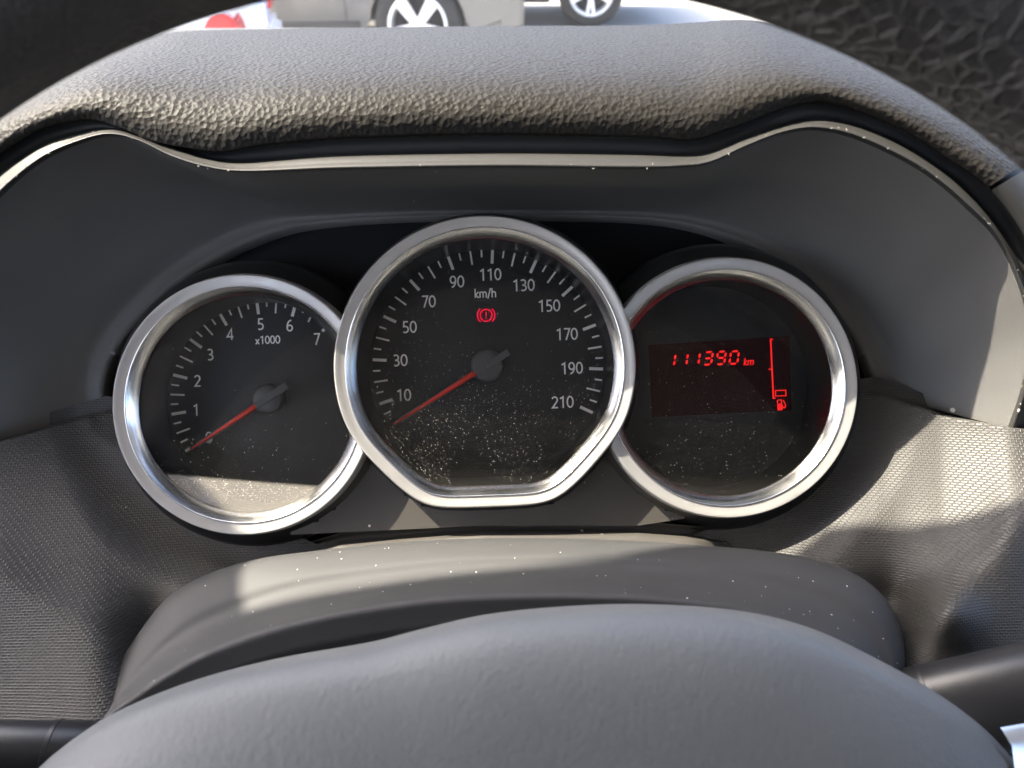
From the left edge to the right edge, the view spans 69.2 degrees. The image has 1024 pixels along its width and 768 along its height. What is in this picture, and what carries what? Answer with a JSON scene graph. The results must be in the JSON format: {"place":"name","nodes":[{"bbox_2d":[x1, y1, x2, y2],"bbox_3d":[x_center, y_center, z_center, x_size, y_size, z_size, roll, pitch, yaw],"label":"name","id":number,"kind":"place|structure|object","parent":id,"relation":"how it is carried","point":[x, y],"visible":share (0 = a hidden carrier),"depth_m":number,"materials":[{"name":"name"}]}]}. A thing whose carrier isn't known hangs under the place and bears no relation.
{"place":"outdoors","nodes":[
{"label":"outdoors","id":0,"kind":"place"},
{"bbox_2d":[165,28,309,32],"bbox_3d":[0.245,0.527,-0.199,2.010,1.188,2.980,0,34,0],"label":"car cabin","id":1,"kind":"object","parent":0,"point":[184,29],"depth_m":0.93,"materials":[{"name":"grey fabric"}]},
{"bbox_2d":[0,19,1023,760],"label":"dashboard","id":2,"kind":"object","parent":1,"relation":"attached to","point":[884,213],"visible":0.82,"depth_m":0.27,"materials":[{"name":"black plastic"}]},
{"bbox_2d":[112,260,371,545],"bbox_3d":[-0.101,0.007,0.285,0.105,0.111,0.031,0,0,0],"label":"tachometer","id":3,"kind":"object","parent":2,"relation":"attached to","point":[229,427],"visible":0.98,"depth_m":0.29,"materials":[{"name":"black plastic"}]},
{"bbox_2d":[332,213,639,510],"bbox_3d":[-0.010,-0.008,0.284,0.118,0.115,0.033,0,0,0],"label":"speedometer","id":4,"kind":"object","parent":2,"relation":"attached to","point":[485,361],"visible":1,"depth_m":0.30,"materials":[{"name":"black plastic"}]},
{"bbox_2d":[103,538,905,718],"bbox_3d":[-0.007,0.105,0.251,0.303,0.101,0.065,0,0,0],"label":"steering column shroud","id":5,"kind":"object","parent":2,"relation":"attached to","point":[250,612],"visible":0.59,"depth_m":0.24,"materials":[{"name":"plastic"}]},
{"bbox_2d":[0,719,98,767],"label":"indicator stalk","id":6,"kind":"object","parent":5,"relation":"attached to","point":[28,743],"visible":0.55,"depth_m":0.21,"materials":[{"name":"plastic"}]},
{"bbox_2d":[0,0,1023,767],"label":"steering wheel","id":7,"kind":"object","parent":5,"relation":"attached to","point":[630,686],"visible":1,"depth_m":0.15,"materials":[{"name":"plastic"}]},
{"bbox_2d":[901,641,1023,750],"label":"wiper stalk","id":8,"kind":"object","parent":5,"relation":"attached to","point":[984,688],"visible":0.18,"depth_m":0.22,"materials":[{"name":"plastic"}]},
{"bbox_2d":[606,244,859,529],"bbox_3d":[0.082,0.001,0.285,0.103,0.111,0.031,0,0,0],"label":"display gauge","id":9,"kind":"object","parent":2,"relation":"attached to","point":[745,411],"visible":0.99,"depth_m":0.30,"materials":[{"name":"black plastic"}]},
{"bbox_2d":[463,0,752,25],"bbox_3d":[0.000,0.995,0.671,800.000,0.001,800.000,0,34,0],"label":"ground","id":10,"kind":"structure","parent":0,"point":[630,12],"depth_m":8.20,"materials":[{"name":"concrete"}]},
{"bbox_2d":[179,0,281,27],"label":"parked car","id":11,"kind":"object","parent":10,"relation":"on","point":[258,15],"visible":0.02,"depth_m":3.45,"materials":[{"name":"white paint"}]},
{"bbox_2d":[270,0,524,27],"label":"parked car","id":12,"kind":"object","parent":10,"relation":"on","point":[353,13],"visible":0.27,"depth_m":5.44,"materials":[{"name":"grey paint"}]},
{"bbox_2d":[525,0,621,25],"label":"parked car","id":13,"kind":"object","parent":10,"relation":"on","point":[589,12],"visible":0.52,"depth_m":7.35,"materials":[{"name":"black paint"}]}
]}

